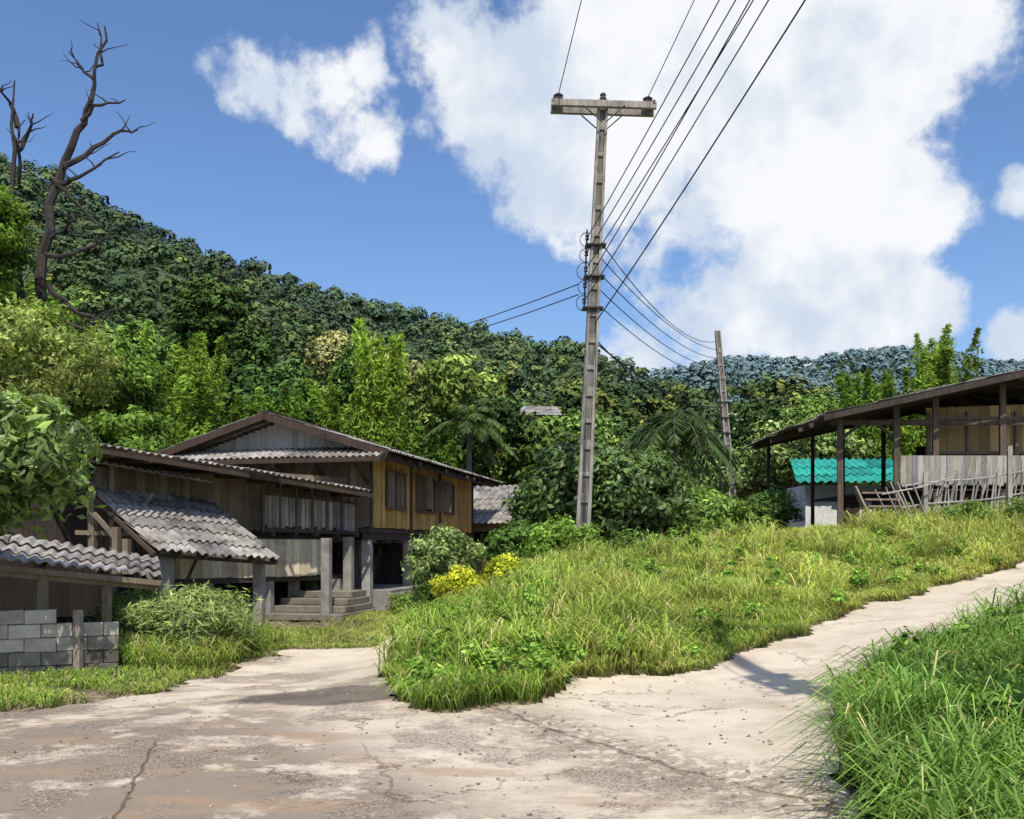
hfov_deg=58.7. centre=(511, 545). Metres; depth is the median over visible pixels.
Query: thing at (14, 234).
leafy tree
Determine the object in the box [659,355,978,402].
distant forested hill
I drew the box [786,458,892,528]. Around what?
teal roofed outbuilding
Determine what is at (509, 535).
leafy bush
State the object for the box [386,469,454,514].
windows and shutters
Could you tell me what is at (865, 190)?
sky
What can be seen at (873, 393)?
bamboo clump
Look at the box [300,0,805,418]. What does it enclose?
overhead wires
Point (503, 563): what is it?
golden bush
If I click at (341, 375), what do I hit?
tall forest tree
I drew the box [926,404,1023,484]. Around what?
woven bamboo wall
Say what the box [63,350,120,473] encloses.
bamboo clump
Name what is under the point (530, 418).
walls
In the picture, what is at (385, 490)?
interior partition
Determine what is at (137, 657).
verge grass
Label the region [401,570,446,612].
leafy bush
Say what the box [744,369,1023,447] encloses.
roof sheets
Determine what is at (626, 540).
leafy bush
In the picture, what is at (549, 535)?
leafy bush
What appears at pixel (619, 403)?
hillside forest
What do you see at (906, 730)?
foreground grass
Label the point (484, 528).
walls
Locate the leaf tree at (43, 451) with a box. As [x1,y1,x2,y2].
[0,384,106,546]
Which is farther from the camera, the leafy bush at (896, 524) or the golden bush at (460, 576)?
the leafy bush at (896, 524)
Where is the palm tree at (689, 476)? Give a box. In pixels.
[677,458,718,494]
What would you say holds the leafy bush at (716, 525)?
on the ground at (94, 697)
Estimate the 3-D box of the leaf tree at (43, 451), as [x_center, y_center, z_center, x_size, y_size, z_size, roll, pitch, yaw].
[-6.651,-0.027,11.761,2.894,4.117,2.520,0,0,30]
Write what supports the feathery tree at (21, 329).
on the ground at (94, 697)
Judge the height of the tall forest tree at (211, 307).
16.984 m
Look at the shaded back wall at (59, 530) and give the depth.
21.16 m
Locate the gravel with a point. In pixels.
(574, 756)
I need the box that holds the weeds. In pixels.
[390,526,1023,774]
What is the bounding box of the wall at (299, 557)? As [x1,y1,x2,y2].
[175,539,320,578]
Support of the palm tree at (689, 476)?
on the ground at (94, 697)
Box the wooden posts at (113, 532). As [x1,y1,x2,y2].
[75,463,189,592]
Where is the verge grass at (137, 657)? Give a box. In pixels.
[0,609,409,711]
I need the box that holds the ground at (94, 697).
[0,535,1023,818]
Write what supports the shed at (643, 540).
on the ground at (94, 697)
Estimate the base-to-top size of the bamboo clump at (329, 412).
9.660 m
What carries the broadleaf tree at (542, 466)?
on the ground at (94, 697)
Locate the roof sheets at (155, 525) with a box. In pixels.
[75,442,370,559]
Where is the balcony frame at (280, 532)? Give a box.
[147,484,358,584]
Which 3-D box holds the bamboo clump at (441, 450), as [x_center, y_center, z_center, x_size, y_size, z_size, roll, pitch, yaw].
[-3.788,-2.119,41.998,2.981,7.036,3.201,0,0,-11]
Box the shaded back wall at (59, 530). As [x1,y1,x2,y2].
[0,474,304,611]
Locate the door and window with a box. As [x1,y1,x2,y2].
[845,502,888,525]
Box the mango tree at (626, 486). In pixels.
[501,430,692,542]
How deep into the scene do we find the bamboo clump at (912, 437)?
45.02 m
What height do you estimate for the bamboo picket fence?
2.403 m
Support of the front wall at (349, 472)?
on the frame and floor at (374, 535)
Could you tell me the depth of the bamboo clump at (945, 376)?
46.45 m
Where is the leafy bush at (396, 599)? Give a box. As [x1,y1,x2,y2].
[385,591,430,614]
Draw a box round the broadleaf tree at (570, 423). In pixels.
[545,405,617,445]
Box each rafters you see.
[4,448,372,564]
[157,410,498,487]
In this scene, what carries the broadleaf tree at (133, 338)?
on the ground at (94, 697)
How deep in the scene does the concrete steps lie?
24.30 m
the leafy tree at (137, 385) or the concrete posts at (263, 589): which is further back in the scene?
the leafy tree at (137, 385)
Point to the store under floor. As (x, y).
(387, 562)
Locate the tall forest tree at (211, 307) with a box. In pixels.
[158,271,280,419]
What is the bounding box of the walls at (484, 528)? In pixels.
[456,523,528,573]
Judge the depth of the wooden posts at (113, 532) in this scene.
20.15 m
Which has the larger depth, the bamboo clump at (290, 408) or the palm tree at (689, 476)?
the bamboo clump at (290, 408)
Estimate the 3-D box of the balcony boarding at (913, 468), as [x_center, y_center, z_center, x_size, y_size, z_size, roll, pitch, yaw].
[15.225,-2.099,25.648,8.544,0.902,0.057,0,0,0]
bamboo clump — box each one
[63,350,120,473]
[86,320,177,446]
[152,330,247,444]
[232,382,309,420]
[302,377,370,440]
[347,318,413,450]
[399,424,460,467]
[831,367,894,484]
[862,349,944,508]
[909,323,984,508]
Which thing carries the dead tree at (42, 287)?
on the ground at (94, 697)
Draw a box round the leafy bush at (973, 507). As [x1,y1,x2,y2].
[934,498,1004,525]
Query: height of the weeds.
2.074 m
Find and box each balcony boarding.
[265,495,354,530]
[900,455,1023,486]
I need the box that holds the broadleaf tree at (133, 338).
[93,318,186,393]
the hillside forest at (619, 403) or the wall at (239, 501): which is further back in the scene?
the hillside forest at (619, 403)
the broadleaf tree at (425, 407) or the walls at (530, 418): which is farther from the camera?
the walls at (530, 418)
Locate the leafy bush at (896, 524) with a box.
[884,514,942,537]
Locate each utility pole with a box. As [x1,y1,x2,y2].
[550,92,656,530]
[714,330,735,504]
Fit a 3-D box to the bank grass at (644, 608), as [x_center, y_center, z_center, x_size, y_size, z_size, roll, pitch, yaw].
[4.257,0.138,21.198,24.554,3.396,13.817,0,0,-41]
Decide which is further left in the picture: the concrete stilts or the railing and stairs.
the concrete stilts
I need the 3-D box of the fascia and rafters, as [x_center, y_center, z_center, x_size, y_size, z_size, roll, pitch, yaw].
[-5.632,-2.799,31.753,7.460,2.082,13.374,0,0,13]
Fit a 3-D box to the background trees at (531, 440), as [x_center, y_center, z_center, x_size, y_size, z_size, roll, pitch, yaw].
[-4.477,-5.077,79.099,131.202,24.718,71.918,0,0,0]
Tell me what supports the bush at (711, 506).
on the ground at (94, 697)
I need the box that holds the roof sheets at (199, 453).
[154,412,502,482]
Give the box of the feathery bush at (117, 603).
[85,586,187,637]
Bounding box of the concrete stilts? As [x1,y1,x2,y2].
[288,537,470,608]
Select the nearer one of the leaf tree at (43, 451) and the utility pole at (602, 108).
the leaf tree at (43, 451)
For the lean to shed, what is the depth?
14.69 m
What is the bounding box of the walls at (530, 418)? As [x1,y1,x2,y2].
[516,415,552,463]
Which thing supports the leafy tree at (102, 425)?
on the ground at (94, 697)
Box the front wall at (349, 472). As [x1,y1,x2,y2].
[194,455,468,532]
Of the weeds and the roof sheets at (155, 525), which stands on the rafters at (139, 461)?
the roof sheets at (155, 525)
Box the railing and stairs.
[853,411,1023,519]
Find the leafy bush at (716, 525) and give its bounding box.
[684,517,749,539]
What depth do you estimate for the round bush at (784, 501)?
29.49 m
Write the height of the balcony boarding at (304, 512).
0.939 m
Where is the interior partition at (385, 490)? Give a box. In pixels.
[385,471,401,528]
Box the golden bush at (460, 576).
[428,564,488,604]
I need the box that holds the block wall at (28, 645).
[0,609,118,672]
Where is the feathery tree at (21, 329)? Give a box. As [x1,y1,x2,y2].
[0,293,124,453]
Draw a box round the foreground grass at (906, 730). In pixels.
[755,580,1023,818]
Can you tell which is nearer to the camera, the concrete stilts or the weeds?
the weeds
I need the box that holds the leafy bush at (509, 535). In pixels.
[477,518,542,567]
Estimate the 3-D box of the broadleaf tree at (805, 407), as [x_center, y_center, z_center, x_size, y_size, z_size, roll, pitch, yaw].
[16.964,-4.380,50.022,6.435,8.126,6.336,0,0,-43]
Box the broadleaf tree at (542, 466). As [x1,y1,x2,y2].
[518,434,613,496]
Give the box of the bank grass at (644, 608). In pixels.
[338,495,1023,712]
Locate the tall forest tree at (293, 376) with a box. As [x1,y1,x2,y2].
[226,356,324,423]
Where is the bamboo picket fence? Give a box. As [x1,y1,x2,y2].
[875,446,1023,520]
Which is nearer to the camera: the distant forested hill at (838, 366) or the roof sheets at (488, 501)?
the roof sheets at (488, 501)
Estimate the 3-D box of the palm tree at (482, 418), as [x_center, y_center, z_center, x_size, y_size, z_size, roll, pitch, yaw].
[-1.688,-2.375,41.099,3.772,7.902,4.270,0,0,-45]
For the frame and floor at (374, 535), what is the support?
on the concrete stilts
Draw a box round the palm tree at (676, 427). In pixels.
[619,409,743,500]
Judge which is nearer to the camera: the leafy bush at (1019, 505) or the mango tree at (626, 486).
the leafy bush at (1019, 505)
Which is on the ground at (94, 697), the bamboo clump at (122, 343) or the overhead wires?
the bamboo clump at (122, 343)
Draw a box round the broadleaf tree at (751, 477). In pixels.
[682,412,891,498]
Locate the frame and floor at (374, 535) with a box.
[208,455,473,543]
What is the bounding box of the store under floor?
[317,543,431,585]
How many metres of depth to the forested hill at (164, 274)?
389.54 m
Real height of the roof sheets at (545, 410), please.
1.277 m
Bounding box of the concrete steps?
[266,584,417,620]
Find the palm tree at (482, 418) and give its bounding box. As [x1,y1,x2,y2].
[422,403,519,471]
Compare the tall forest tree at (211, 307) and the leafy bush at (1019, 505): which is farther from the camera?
the tall forest tree at (211, 307)
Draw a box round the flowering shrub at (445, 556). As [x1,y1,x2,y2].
[401,522,489,580]
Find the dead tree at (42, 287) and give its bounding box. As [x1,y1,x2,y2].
[0,19,154,419]
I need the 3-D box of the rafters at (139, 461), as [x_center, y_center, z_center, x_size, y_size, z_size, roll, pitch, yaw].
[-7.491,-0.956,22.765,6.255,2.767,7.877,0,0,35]
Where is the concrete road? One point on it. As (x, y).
(278, 778)
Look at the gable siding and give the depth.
26.65 m
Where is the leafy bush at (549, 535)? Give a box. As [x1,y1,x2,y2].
[520,512,611,564]
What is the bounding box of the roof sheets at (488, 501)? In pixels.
[474,484,518,523]
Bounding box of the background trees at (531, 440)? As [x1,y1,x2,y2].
[53,353,919,549]
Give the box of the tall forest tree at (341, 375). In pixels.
[324,340,375,409]
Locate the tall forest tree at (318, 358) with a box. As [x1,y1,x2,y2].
[304,329,430,409]
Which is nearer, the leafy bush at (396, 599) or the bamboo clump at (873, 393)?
the leafy bush at (396, 599)
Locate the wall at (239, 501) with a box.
[94,466,346,572]
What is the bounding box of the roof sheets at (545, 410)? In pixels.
[520,406,561,420]
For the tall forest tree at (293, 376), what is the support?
on the ground at (94, 697)
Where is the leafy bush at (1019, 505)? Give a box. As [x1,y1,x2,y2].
[1000,496,1023,520]
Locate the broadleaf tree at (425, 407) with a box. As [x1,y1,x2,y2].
[411,372,496,445]
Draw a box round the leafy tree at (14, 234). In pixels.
[0,184,75,368]
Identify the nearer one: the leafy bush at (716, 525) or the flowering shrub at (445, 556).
the flowering shrub at (445, 556)
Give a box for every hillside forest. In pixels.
[0,153,839,438]
[629,345,1023,401]
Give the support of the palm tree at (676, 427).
on the ground at (94, 697)
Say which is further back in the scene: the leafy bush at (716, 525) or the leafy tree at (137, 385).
the leafy tree at (137, 385)
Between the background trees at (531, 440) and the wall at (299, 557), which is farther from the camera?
the background trees at (531, 440)
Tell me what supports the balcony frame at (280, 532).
attached to the shaded back wall at (59, 530)
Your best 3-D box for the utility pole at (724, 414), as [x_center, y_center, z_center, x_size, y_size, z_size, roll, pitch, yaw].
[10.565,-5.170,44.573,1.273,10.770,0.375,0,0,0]
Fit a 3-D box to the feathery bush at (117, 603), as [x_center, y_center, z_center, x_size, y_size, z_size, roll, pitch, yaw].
[-6.082,1.247,15.170,1.874,1.214,1.844,0,0,0]
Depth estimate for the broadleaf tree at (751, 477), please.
43.72 m
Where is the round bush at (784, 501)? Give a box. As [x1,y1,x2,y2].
[743,486,805,528]
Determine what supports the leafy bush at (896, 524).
on the ground at (94, 697)
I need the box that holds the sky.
[0,0,1023,380]
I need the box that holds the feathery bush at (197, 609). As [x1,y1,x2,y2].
[118,580,272,657]
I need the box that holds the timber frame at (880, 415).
[750,371,1023,528]
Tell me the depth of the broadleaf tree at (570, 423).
51.13 m
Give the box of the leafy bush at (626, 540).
[602,526,667,551]
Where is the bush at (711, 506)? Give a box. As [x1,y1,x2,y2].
[643,483,793,537]
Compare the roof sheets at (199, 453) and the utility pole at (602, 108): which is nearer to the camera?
the utility pole at (602, 108)
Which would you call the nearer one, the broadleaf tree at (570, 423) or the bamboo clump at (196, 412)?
the bamboo clump at (196, 412)
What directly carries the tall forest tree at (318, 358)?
on the ground at (94, 697)
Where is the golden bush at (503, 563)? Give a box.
[480,553,525,585]
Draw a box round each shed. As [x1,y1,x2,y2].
[0,534,161,637]
[610,536,692,548]
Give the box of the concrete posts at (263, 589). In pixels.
[160,538,342,630]
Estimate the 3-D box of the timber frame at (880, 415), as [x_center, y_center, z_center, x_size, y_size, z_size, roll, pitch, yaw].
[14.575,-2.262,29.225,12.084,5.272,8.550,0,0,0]
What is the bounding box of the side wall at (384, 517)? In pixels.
[373,455,470,532]
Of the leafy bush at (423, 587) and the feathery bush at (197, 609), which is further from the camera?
the leafy bush at (423, 587)
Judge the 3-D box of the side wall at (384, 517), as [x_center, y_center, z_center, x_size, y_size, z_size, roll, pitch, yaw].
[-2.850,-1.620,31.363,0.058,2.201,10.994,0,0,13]
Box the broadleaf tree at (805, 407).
[769,395,840,484]
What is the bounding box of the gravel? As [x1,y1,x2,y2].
[4,676,858,818]
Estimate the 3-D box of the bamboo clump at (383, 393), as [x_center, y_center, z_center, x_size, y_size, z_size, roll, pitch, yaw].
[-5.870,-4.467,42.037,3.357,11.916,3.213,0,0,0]
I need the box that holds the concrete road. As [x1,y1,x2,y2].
[0,562,1023,818]
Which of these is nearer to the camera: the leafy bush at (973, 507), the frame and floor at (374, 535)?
the leafy bush at (973, 507)
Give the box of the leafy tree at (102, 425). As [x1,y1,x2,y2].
[74,404,181,473]
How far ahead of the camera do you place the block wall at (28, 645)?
12.46 m
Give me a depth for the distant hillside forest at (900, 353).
1039.53 m
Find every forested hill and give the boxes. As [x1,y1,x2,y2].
[0,169,775,434]
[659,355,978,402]
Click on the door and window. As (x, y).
(853, 508)
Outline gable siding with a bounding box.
[206,423,354,450]
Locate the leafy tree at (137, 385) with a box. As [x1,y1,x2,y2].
[0,278,170,439]

